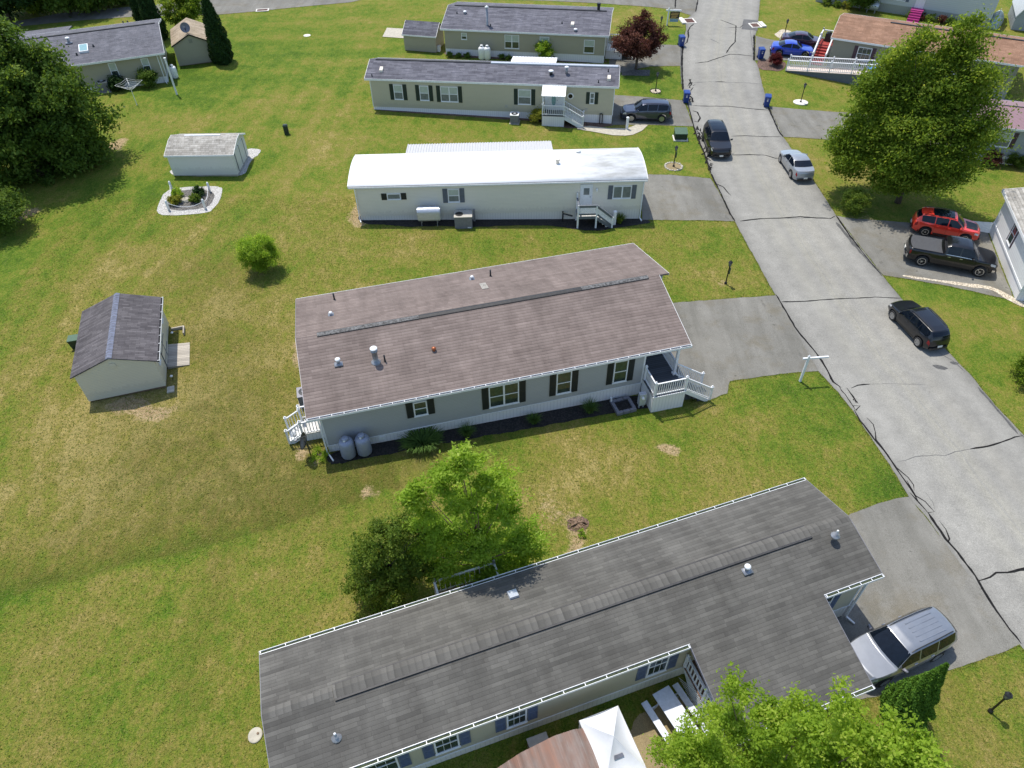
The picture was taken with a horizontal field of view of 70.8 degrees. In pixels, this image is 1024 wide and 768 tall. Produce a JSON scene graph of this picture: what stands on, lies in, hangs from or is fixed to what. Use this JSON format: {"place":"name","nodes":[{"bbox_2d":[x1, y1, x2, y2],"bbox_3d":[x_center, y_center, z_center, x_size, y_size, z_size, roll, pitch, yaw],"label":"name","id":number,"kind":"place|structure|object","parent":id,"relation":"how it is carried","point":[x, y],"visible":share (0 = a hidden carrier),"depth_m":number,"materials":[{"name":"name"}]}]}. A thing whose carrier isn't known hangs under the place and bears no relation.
{"place":"outdoors","nodes":[
{"label":"outdoors","id":0,"kind":"place"},
{"bbox_2d":[10,0,696,26],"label":"side street","id":1,"kind":"structure","parent":0,"point":[241,6],"depth_m":91.32,"materials":[{"name":"grey asphalt"}]},
{"bbox_2d":[457,421,477,437],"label":"ornamental grass","id":2,"kind":"object","parent":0,"point":[467,431],"depth_m":39.94,"materials":[{"name":"green plant"}]},
{"bbox_2d":[0,0,1023,767],"bbox_3d":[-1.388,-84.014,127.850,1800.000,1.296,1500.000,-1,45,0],"label":"ground","id":3,"kind":"structure","parent":0,"point":[986,336],"depth_m":41.10,"materials":[{"name":"green plant"}]},
{"bbox_2d":[0,0,37,21],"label":"street tree","id":4,"kind":"object","parent":3,"relation":"on","point":[6,8],"visible":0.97,"depth_m":86.94,"materials":[{"name":"green plant"}]},
{"bbox_2d":[0,182,39,236],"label":"round bush","id":5,"kind":"object","parent":3,"relation":"on","point":[11,207],"visible":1,"depth_m":52.94,"materials":[{"name":"green plant"}]},
{"bbox_2d":[7,0,47,14],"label":"street tree","id":6,"kind":"object","parent":3,"relation":"on","point":[36,10],"visible":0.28,"depth_m":88.97,"materials":[{"name":"green plant"}]},
{"bbox_2d":[20,0,84,17],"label":"street tree","id":7,"kind":"object","parent":3,"relation":"on","point":[50,6],"visible":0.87,"depth_m":87.95,"materials":[{"name":"green plant"}]},
{"bbox_2d":[0,11,128,190],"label":"broadleaf tree","id":8,"kind":"object","parent":3,"relation":"on","point":[43,126],"visible":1,"depth_m":56.38,"materials":[{"name":"green plant"}]},
{"bbox_2d":[1,18,168,90],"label":"mobile home","id":9,"kind":"object","parent":3,"relation":"on","point":[127,49],"visible":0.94,"depth_m":72.39,"materials":[{"name":"grey"}]},
{"bbox_2d":[67,0,119,13],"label":"street tree","id":10,"kind":"object","parent":3,"relation":"on","point":[91,5],"visible":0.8,"depth_m":89.69,"materials":[{"name":"green plant"}]},
{"bbox_2d":[106,74,126,91],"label":"round bush","id":11,"kind":"object","parent":3,"relation":"on","point":[113,79],"visible":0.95,"depth_m":71.83,"materials":[{"name":"green plant"}]},
{"bbox_2d":[70,293,189,401],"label":"storage shed","id":12,"kind":"structure","parent":3,"relation":"on","point":[123,347],"depth_m":41.71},
{"bbox_2d":[161,332,167,365],"bbox_3d":[-21.127,-2.413,43.527,0.050,1.800,2.060,-13,46,-12],"label":"door","id":13,"kind":"structure","parent":12,"relation":"in","point":[164,345],"depth_m":43.71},
{"bbox_2d":[128,0,148,21],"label":"arborvitae","id":14,"kind":"object","parent":3,"relation":"on","point":[134,8],"visible":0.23,"depth_m":83.83,"materials":[{"name":"green plant"}]},
{"bbox_2d":[135,65,158,87],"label":"round bush","id":15,"kind":"object","parent":3,"relation":"on","point":[147,78],"visible":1,"depth_m":72.43,"materials":[{"name":"green plant"}]},
{"bbox_2d":[136,0,168,40],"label":"arborvitae","id":16,"kind":"object","parent":3,"relation":"on","point":[148,7],"visible":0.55,"depth_m":81.38,"materials":[{"name":"green plant"}]},
{"bbox_2d":[154,0,202,25],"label":"hedge bush","id":17,"kind":"object","parent":3,"relation":"on","point":[175,12],"visible":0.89,"depth_m":83.46,"materials":[{"name":"green plant"}]},
{"bbox_2d":[157,186,221,214],"bbox_3d":[-25.722,-14.656,57.422,4.772,0.114,4.490,-1,45,0],"label":"gravel strip","id":18,"kind":"object","parent":3,"relation":"on","point":[162,209],"visible":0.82,"depth_m":56.80,"materials":[{"name":"grey gravel"}]},
{"bbox_2d":[168,190,214,209],"bbox_3d":[-25.664,-14.697,57.453,3.652,0.087,3.162,-1,45,0],"label":"flower bed","id":19,"kind":"object","parent":18,"relation":"on","point":[208,201],"visible":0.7,"depth_m":57.09,"materials":[{"name":"grey stone"}]},
{"bbox_2d":[170,18,211,65],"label":"storage shed","id":20,"kind":"structure","parent":3,"relation":"on","point":[190,47],"depth_m":77.39,"materials":[{"name":"beige"}]},
{"bbox_2d":[164,133,248,175],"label":"storage shed","id":21,"kind":"structure","parent":3,"relation":"on","point":[215,154],"depth_m":59.46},
{"bbox_2d":[234,138,246,170],"bbox_3d":[-22.888,-19.349,60.698,0.050,1.680,2.460,-1,45,0],"label":"door","id":22,"kind":"structure","parent":21,"relation":"in","point":[240,154],"depth_m":60.68,"materials":[{"name":"grey"}]},
{"bbox_2d":[170,148,260,174],"bbox_3d":[-25.479,-19.112,61.938,6.756,0.160,5.002,-1,45,0],"label":"gravel strip","id":23,"kind":"object","parent":3,"relation":"on","point":[253,153],"visible":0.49,"depth_m":62.44,"materials":[{"name":"grey gravel"}]},
{"bbox_2d":[200,0,233,64],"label":"arborvitae","id":24,"kind":"object","parent":3,"relation":"on","point":[219,46],"visible":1,"depth_m":76.17,"materials":[{"name":"green plant"}]},
{"bbox_2d":[248,727,262,743],"bbox_3d":[-10.223,14.007,28.694,0.560,0.205,0.612,-1,45,0],"label":"well cover","id":25,"kind":"object","parent":3,"relation":"on","point":[255,734],"visible":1,"depth_m":28.63,"materials":[{"name":"concrete"}]},
{"bbox_2d":[233,230,286,274],"bbox_3d":[-17.477,-9.192,49.958,3.480,3.249,3.590,-1,45,0],"label":"feathery bush","id":26,"kind":"object","parent":3,"relation":"on","point":[263,257],"visible":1,"depth_m":49.30,"materials":[{"name":"green plant"}]},
{"bbox_2d":[309,444,329,462],"bbox_3d":[-10.386,3.764,38.801,1.209,0.666,1.424,-1,45,0],"label":"shrub","id":27,"kind":"object","parent":3,"relation":"on","point":[324,454],"visible":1,"depth_m":38.73,"materials":[{"name":"green plant"}]},
{"bbox_2d":[337,509,437,613],"bbox_3d":[-5.322,7.825,31.456,4.292,6.004,3.844,17,48,18],"label":"crape myrtle","id":28,"kind":"object","parent":3,"relation":"on","point":[382,547],"visible":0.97,"depth_m":30.60,"materials":[{"name":"green plant"}]},
{"bbox_2d":[383,28,403,37],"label":"walkway","id":29,"kind":"structure","parent":3,"relation":"on","point":[394,32],"depth_m":84.49,"materials":[{"name":"concrete"}]},
{"bbox_2d":[401,20,443,52],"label":"storage shed","id":30,"kind":"structure","parent":3,"relation":"on","point":[423,36],"depth_m":79.48,"materials":[{"name":"stone"}]},
{"bbox_2d":[393,437,555,590],"bbox_3d":[-1.406,5.704,30.225,6.727,10.304,3.421,-1,45,0],"label":"young tree","id":31,"kind":"object","parent":3,"relation":"on","point":[475,540],"visible":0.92,"depth_m":29.72,"materials":[{"name":"green plant"}]},
{"bbox_2d":[327,396,647,463],"bbox_3d":[-0.487,2.464,40.528,19.098,0.458,5.232,-1,45,0],"label":"mulch bed","id":32,"kind":"object","parent":3,"relation":"on","point":[560,415],"visible":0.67,"depth_m":40.64,"materials":[{"name":"brown soil"}]},
{"bbox_2d":[338,435,355,459],"bbox_3d":[-8.800,3.344,38.402,0.800,1.530,0.800,-1,45,0],"label":"propane tank","id":33,"kind":"object","parent":32,"relation":"on","point":[347,447],"visible":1,"depth_m":38.06,"materials":[{"name":"white metal"}]},
{"bbox_2d":[355,432,371,456],"bbox_3d":[-7.979,3.197,38.565,0.800,1.530,0.800,-1,45,0],"label":"propane tank","id":34,"kind":"object","parent":32,"relation":"on","point":[363,444],"visible":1,"depth_m":38.23,"materials":[{"name":"white metal"}]},
{"bbox_2d":[396,425,444,452],"bbox_3d":[-4.888,3.157,39.326,3.168,0.690,2.402,-11,46,-10],"label":"daylily clump","id":35,"kind":"object","parent":32,"relation":"on","point":[416,440],"visible":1,"depth_m":39.26,"materials":[{"name":"green plant"}]},
{"bbox_2d":[610,396,636,415],"bbox_3d":[6.438,1.162,41.644,1.230,0.490,1.130,-13,46,-12],"label":"block planter","id":36,"kind":"object","parent":32,"relation":"on","point":[623,405],"visible":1,"depth_m":41.71,"materials":[{"name":"grey concrete"}]},
{"bbox_2d":[364,56,619,127],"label":"mobile home","id":37,"kind":"object","parent":3,"relation":"on","point":[577,95],"visible":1,"depth_m":67.44,"materials":[{"name":"plastic"}]},
{"bbox_2d":[440,86,458,102],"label":"window","id":38,"kind":"structure","parent":37,"relation":"in","point":[448,94],"depth_m":67.84,"materials":[{"name":"white glass"}]},
{"bbox_2d":[518,89,530,104],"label":"window","id":39,"kind":"structure","parent":37,"relation":"in","point":[524,96],"depth_m":67.24,"materials":[{"name":"white glass"}]},
{"bbox_2d":[373,108,611,127],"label":"mulch bed","id":40,"kind":"object","parent":3,"relation":"on","point":[567,124],"visible":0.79,"depth_m":68.66,"materials":[{"name":"black soil"}]},
{"bbox_2d":[526,107,545,121],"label":"round bush","id":41,"kind":"object","parent":40,"relation":"on","point":[535,115],"visible":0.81,"depth_m":67.52,"materials":[{"name":"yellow plant"}]},
{"bbox_2d":[347,141,647,227],"bbox_3d":[-1.105,-15.870,57.243,22.410,5.307,8.815,-2,45,-1],"label":"mobile home","id":42,"kind":"object","parent":3,"relation":"on","point":[521,180],"visible":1,"depth_m":54.71,"materials":[{"name":"white metal"}]},
{"bbox_2d":[447,189,459,202],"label":"window","id":43,"kind":"structure","parent":42,"relation":"in","point":[453,194],"depth_m":54.40,"materials":[{"name":"white glass"}]},
{"bbox_2d":[579,184,592,204],"bbox_3d":[5.638,-14.261,54.710,0.940,1.980,0.100,-2,45,-1],"label":"door","id":44,"kind":"structure","parent":42,"relation":"in","point":[586,190],"depth_m":54.58,"materials":[{"name":"white plastic"}]},
{"bbox_2d":[612,186,631,198],"bbox_3d":[8.348,-14.521,54.583,1.460,1.095,0.095,-2,45,-1],"label":"window","id":45,"kind":"structure","parent":42,"relation":"in","point":[619,192],"depth_m":54.58,"materials":[{"name":"white glass"}]},
{"bbox_2d":[283,243,713,460],"bbox_3d":[-1.467,-2.142,42.690,24.000,6.317,11.760,-11,46,-10],"label":"mobile home","id":46,"kind":"object","parent":3,"relation":"on","point":[387,362],"visible":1,"depth_m":40.33,"materials":[{"name":"brown"}]},
{"bbox_2d":[413,400,428,417],"bbox_3d":[-4.902,1.333,38.599,0.800,1.095,0.095,-11,46,-10],"label":"window","id":47,"kind":"structure","parent":46,"relation":"in","point":[420,408],"depth_m":38.59,"materials":[{"name":"glass"}]},
{"bbox_2d":[488,381,519,408],"bbox_3d":[-0.436,0.612,39.561,1.760,1.665,0.095,-11,46,-10],"label":"window","id":48,"kind":"structure","parent":46,"relation":"in","point":[505,394],"depth_m":39.56,"materials":[{"name":"white glass"}]},
{"bbox_2d":[555,371,571,395],"bbox_3d":[2.897,-0.056,40.152,0.940,1.705,0.095,-11,46,-10],"label":"window","id":49,"kind":"structure","parent":46,"relation":"in","point":[563,380],"depth_m":40.16,"materials":[{"name":"white plastic"}]},
{"bbox_2d":[612,360,628,383],"bbox_3d":[6.143,-0.692,40.741,0.900,1.705,0.095,-11,46,-10],"label":"window","id":50,"kind":"structure","parent":46,"relation":"in","point":[620,368],"depth_m":40.74,"materials":[{"name":"white plastic"}]},
{"bbox_2d":[358,216,649,230],"bbox_3d":[-0.588,-12.473,55.649,22.726,0.546,2.158,-1,45,0],"label":"mulch bed","id":51,"kind":"object","parent":3,"relation":"on","point":[586,224],"visible":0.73,"depth_m":55.59,"materials":[{"name":"black soil"}]},
{"bbox_2d":[417,204,440,225],"bbox_3d":[-6.312,-12.824,54.813,1.740,1.770,0.720,-2,45,-1],"label":"oil tank","id":52,"kind":"object","parent":51,"relation":"on","point":[428,213],"visible":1,"depth_m":54.34,"materials":[{"name":"silver metal"}]},
{"bbox_2d":[454,209,474,228],"bbox_3d":[-3.601,-12.618,54.912,1.590,1.200,1.010,-2,45,-1],"label":"heat pump","id":53,"kind":"object","parent":51,"relation":"on","point":[462,219],"visible":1,"depth_m":54.64,"materials":[{"name":"grey metal"}]},
{"bbox_2d":[444,52,607,62],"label":"mulch bed","id":54,"kind":"object","parent":3,"relation":"on","point":[511,58],"visible":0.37,"depth_m":78.78,"materials":[{"name":"black soil"}]},
{"bbox_2d":[534,40,554,57],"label":"round bush","id":55,"kind":"object","parent":54,"relation":"on","point":[543,50],"visible":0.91,"depth_m":76.94,"materials":[{"name":"green plant"}]},
{"bbox_2d":[440,2,632,62],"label":"mobile home","id":56,"kind":"object","parent":3,"relation":"on","point":[578,33],"visible":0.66,"depth_m":77.73,"materials":[{"name":"stone"}]},
{"bbox_2d":[504,34,518,48],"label":"window","id":57,"kind":"structure","parent":56,"relation":"in","point":[511,41],"depth_m":77.62,"materials":[{"name":"white glass"}]},
{"bbox_2d":[526,732,548,748],"bbox_3d":[1.081,14.239,28.090,0.820,0.800,0.800,-14,46,-13],"label":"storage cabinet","id":58,"kind":"object","parent":3,"relation":"on","point":[532,741],"visible":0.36,"depth_m":27.96,"materials":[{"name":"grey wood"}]},
{"bbox_2d":[498,728,598,767],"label":"storage shed","id":59,"kind":"structure","parent":3,"relation":"on","point":[570,749],"depth_m":26.32,"materials":[{"name":"metal"}]},
{"bbox_2d":[259,477,884,767],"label":"mobile home","id":60,"kind":"object","parent":3,"relation":"on","point":[766,585],"visible":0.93,"depth_m":28.23,"materials":[{"name":"grey"}]},
{"bbox_2d":[368,757,400,767],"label":"window","id":61,"kind":"structure","parent":60,"relation":"in","point":[392,763],"depth_m":26.21,"materials":[{"name":"glass"}]},
{"bbox_2d":[433,735,460,755],"bbox_3d":[-2.432,13.409,26.839,1.002,1.445,0.095,-14,46,-13],"label":"window","id":62,"kind":"structure","parent":60,"relation":"in","point":[452,743],"depth_m":26.95,"materials":[{"name":"glass"}]},
{"bbox_2d":[506,709,527,729],"bbox_3d":[0.181,12.722,27.455,0.879,1.496,0.095,-14,46,-13],"label":"window","id":63,"kind":"structure","parent":60,"relation":"in","point":[514,720],"depth_m":27.58,"materials":[{"name":"glass"}]},
{"bbox_2d":[645,657,669,678],"bbox_3d":[5.836,11.228,28.780,0.966,1.625,0.095,-14,46,-13],"label":"window","id":64,"kind":"structure","parent":60,"relation":"in","point":[660,666],"depth_m":28.96,"materials":[{"name":"white plastic"}]},
{"bbox_2d":[567,515,588,531],"bbox_3d":[3.278,6.913,35.982,1.222,0.246,0.992,-9,45,-8],"label":"tree stump","id":65,"kind":"object","parent":3,"relation":"on","point":[576,523],"visible":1,"depth_m":35.91,"materials":[{"name":"brown wood"}]},
{"bbox_2d":[577,125,646,135],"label":"walkway","id":66,"kind":"structure","parent":3,"relation":"on","point":[632,130],"depth_m":67.15,"materials":[{"name":"concrete"}]},
{"bbox_2d":[579,706,645,767],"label":"canopy tent","id":67,"kind":"object","parent":3,"relation":"on","point":[610,738],"visible":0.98,"depth_m":26.50,"materials":[{"name":"fabric"}]},
{"bbox_2d":[622,70,649,75],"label":"mulch bed","id":68,"kind":"object","parent":3,"relation":"on","point":[639,72],"visible":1,"depth_m":76.20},
{"bbox_2d":[608,8,669,69],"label":"red leaf tree","id":69,"kind":"object","parent":68,"relation":"on","point":[630,41],"visible":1,"depth_m":74.00,"materials":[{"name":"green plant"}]},
{"bbox_2d":[672,127,687,141],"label":"utility cabinet","id":70,"kind":"object","parent":3,"relation":"on","point":[680,134],"visible":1,"depth_m":65.64,"materials":[{"name":"metal"}]},
{"bbox_2d":[630,698,742,767],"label":"bare soil","id":71,"kind":"structure","parent":3,"relation":"on","point":[644,724],"depth_m":28.99,"materials":[{"name":"beige soil"}]},
{"bbox_2d":[641,682,708,739],"bbox_3d":[6.661,13.551,28.919,1.840,0.777,2.500,-21,48,-19],"label":"picnic table","id":72,"kind":"object","parent":71,"relation":"on","point":[669,703],"visible":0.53,"depth_m":29.05,"materials":[{"name":"silver metal"}]},
{"bbox_2d":[757,59,785,70],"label":"mulch bed","id":73,"kind":"object","parent":3,"relation":"on","point":[764,64],"visible":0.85,"depth_m":77.04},
{"bbox_2d":[642,660,952,767],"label":"young tree","id":74,"kind":"object","parent":3,"relation":"on","point":[813,736],"visible":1,"depth_m":18.63,"materials":[{"name":"green plant"}]},
{"bbox_2d":[837,184,875,217],"bbox_3d":[27.099,-14.233,56.293,2.806,2.244,2.756,-1,45,0],"label":"round bush","id":75,"kind":"object","parent":3,"relation":"on","point":[857,201],"visible":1,"depth_m":55.87,"materials":[{"name":"green plant"}]},
{"bbox_2d":[845,0,880,11],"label":"round bush","id":76,"kind":"object","parent":3,"relation":"on","point":[864,3],"visible":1,"depth_m":86.85,"materials":[{"name":"green plant"}]},
{"bbox_2d":[785,13,1023,99],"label":"mobile home","id":77,"kind":"object","parent":3,"relation":"on","point":[856,39],"visible":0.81,"depth_m":74.20,"materials":[{"name":"orange"}]},
{"bbox_2d":[855,47,872,61],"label":"window","id":78,"kind":"structure","parent":77,"relation":"in","point":[862,53],"depth_m":74.29,"materials":[{"name":"white glass"}]},
{"bbox_2d":[815,0,998,26],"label":"mobile home","id":79,"kind":"object","parent":3,"relation":"on","point":[917,9],"visible":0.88,"depth_m":84.90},
{"bbox_2d":[879,662,949,735],"bbox_3d":[15.856,11.942,27.804,1.949,5.023,1.950,26,51,25],"label":"arborvitae","id":80,"kind":"object","parent":3,"relation":"on","point":[921,693],"visible":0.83,"depth_m":27.76,"materials":[{"name":"green plant"}]},
{"bbox_2d":[812,3,1023,203],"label":"maple tree","id":81,"kind":"object","parent":3,"relation":"on","point":[890,138],"visible":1,"depth_m":52.20,"materials":[{"name":"green plant"}]},
{"bbox_2d":[903,275,1023,306],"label":"gravel strip","id":82,"kind":"object","parent":3,"relation":"on","point":[1010,298],"visible":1,"depth_m":49.99,"materials":[{"name":"beige gravel"}]},
{"bbox_2d":[957,99,1023,166],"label":"mobile home","id":83,"kind":"object","parent":3,"relation":"on","point":[1018,119],"visible":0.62,"depth_m":60.95,"materials":[{"name":"pink"}]},
{"bbox_2d":[980,149,1004,165],"bbox_3d":[41.279,-19.421,61.681,1.929,1.732,2.206,-1,45,0],"label":"round bush","id":84,"kind":"object","parent":3,"relation":"on","point":[996,160],"visible":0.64,"depth_m":61.46,"materials":[{"name":"red plant"}]},
{"bbox_2d":[988,8,1003,28],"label":"boat","id":85,"kind":"object","parent":3,"relation":"on","point":[1001,14],"visible":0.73,"depth_m":83.85,"materials":[{"name":"grey wood"}]},
{"bbox_2d":[989,187,1023,300],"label":"mobile home","id":86,"kind":"object","parent":3,"relation":"on","point":[1006,232],"visible":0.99,"depth_m":50.97,"materials":[{"name":"white"}]},
{"bbox_2d":[1003,151,1023,168],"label":"round bush","id":87,"kind":"object","parent":3,"relation":"on","point":[1016,160],"visible":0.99,"depth_m":61.36,"materials":[{"name":"green plant"}]},
{"bbox_2d":[1008,0,1023,30],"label":"storage shed","id":88,"kind":"structure","parent":3,"relation":"on","point":[1016,16],"depth_m":82.70,"materials":[{"name":"silver metal"}]},
{"bbox_2d":[1008,351,1023,388],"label":"round bush","id":89,"kind":"object","parent":3,"relation":"on","point":[1018,364],"visible":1,"depth_m":42.84,"materials":[{"name":"green plant"}]},
{"bbox_2d":[580,398,600,413],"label":"ornamental grass","id":90,"kind":"object","parent":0,"point":[590,407],"depth_m":41.28,"materials":[{"name":"green plant"}]},
{"bbox_2d":[609,45,681,71],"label":"driveway","id":91,"kind":"structure","parent":0,"point":[667,55],"depth_m":78.16,"materials":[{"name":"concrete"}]},
{"bbox_2d":[612,95,692,125],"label":"driveway","id":92,"kind":"structure","parent":0,"point":[680,115],"depth_m":69.69,"materials":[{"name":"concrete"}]},
{"bbox_2d":[620,98,672,122],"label":"parked car","id":93,"kind":"object","parent":92,"relation":"on","point":[648,109],"visible":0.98,"depth_m":67.82,"materials":[{"name":"paint"}]},
{"bbox_2d":[642,174,733,220],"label":"driveway","id":94,"kind":"structure","parent":0,"point":[671,197],"depth_m":58.35,"materials":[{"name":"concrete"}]},
{"bbox_2d":[663,295,817,399],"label":"driveway","id":95,"kind":"structure","parent":0,"point":[731,339],"depth_m":45.98,"materials":[{"name":"concrete"}]},
{"bbox_2d":[755,36,815,60],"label":"driveway","id":96,"kind":"structure","parent":0,"point":[763,42],"depth_m":79.78,"materials":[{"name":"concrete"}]},
{"bbox_2d":[770,39,813,57],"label":"parked car","id":97,"kind":"object","parent":96,"relation":"on","point":[790,47],"visible":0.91,"depth_m":77.83,"materials":[{"name":"blue paint"}]},
{"bbox_2d":[779,31,822,48],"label":"parked car","id":98,"kind":"object","parent":96,"relation":"on","point":[806,38],"visible":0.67,"depth_m":79.23,"materials":[{"name":"paint"}]},
{"bbox_2d":[675,0,1023,648],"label":"road","id":99,"kind":"structure","parent":0,"point":[945,433],"depth_m":46.05,"materials":[{"name":"grey asphalt"}]},
{"bbox_2d":[702,119,732,156],"bbox_3d":[18.313,-21.989,64.269,2.321,1.792,5.045,0,45,1],"label":"parked car","id":100,"kind":"object","parent":99,"relation":"on","point":[715,137],"visible":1,"depth_m":63.32,"materials":[{"name":"black paint"}]},
{"bbox_2d":[778,149,814,180],"bbox_3d":[24.261,-18.918,61.367,2.165,1.453,4.782,-3,45,-2],"label":"parked car","id":101,"kind":"object","parent":99,"relation":"on","point":[798,165],"visible":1,"depth_m":60.28,"materials":[{"name":"grey paint"}]},
{"bbox_2d":[888,300,949,350],"bbox_3d":[26.133,-4.038,46.185,2.165,1.597,4.532,-9,45,-8],"label":"parked car","id":102,"kind":"object","parent":99,"relation":"on","point":[926,327],"visible":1,"depth_m":45.34,"materials":[{"name":"paint"}]},
{"bbox_2d":[769,106,949,144],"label":"driveway","id":103,"kind":"structure","parent":0,"point":[800,123],"depth_m":68.46,"materials":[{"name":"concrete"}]},
{"bbox_2d":[837,216,1012,297],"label":"driveway","id":104,"kind":"structure","parent":0,"point":[881,242],"depth_m":52.59,"materials":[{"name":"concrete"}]},
{"bbox_2d":[910,206,979,239],"bbox_3d":[32.679,-12.079,54.145,4.752,1.714,2.204,15,47,15],"label":"parked car","id":105,"kind":"object","parent":104,"relation":"on","point":[945,222],"visible":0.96,"depth_m":53.65,"materials":[{"name":"red paint"}]},
{"bbox_2d":[903,235,997,276],"bbox_3d":[31.303,-9.391,51.272,6.032,1.952,2.398,15,47,15],"label":"pickup truck","id":106,"kind":"object","parent":104,"relation":"on","point":[959,252],"visible":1,"depth_m":50.71,"materials":[{"name":"black paint"}]},
{"bbox_2d":[837,497,1018,702],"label":"driveway","id":107,"kind":"structure","parent":0,"point":[917,562],"depth_m":33.60,"materials":[{"name":"concrete"}]},
{"bbox_2d":[850,606,957,687],"bbox_3d":[16.657,11.100,30.795,5.082,1.772,2.282,-16,47,-15],"label":"parked car","id":108,"kind":"object","parent":107,"relation":"on","point":[888,652],"visible":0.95,"depth_m":30.25,"materials":[{"name":"silver paint"}]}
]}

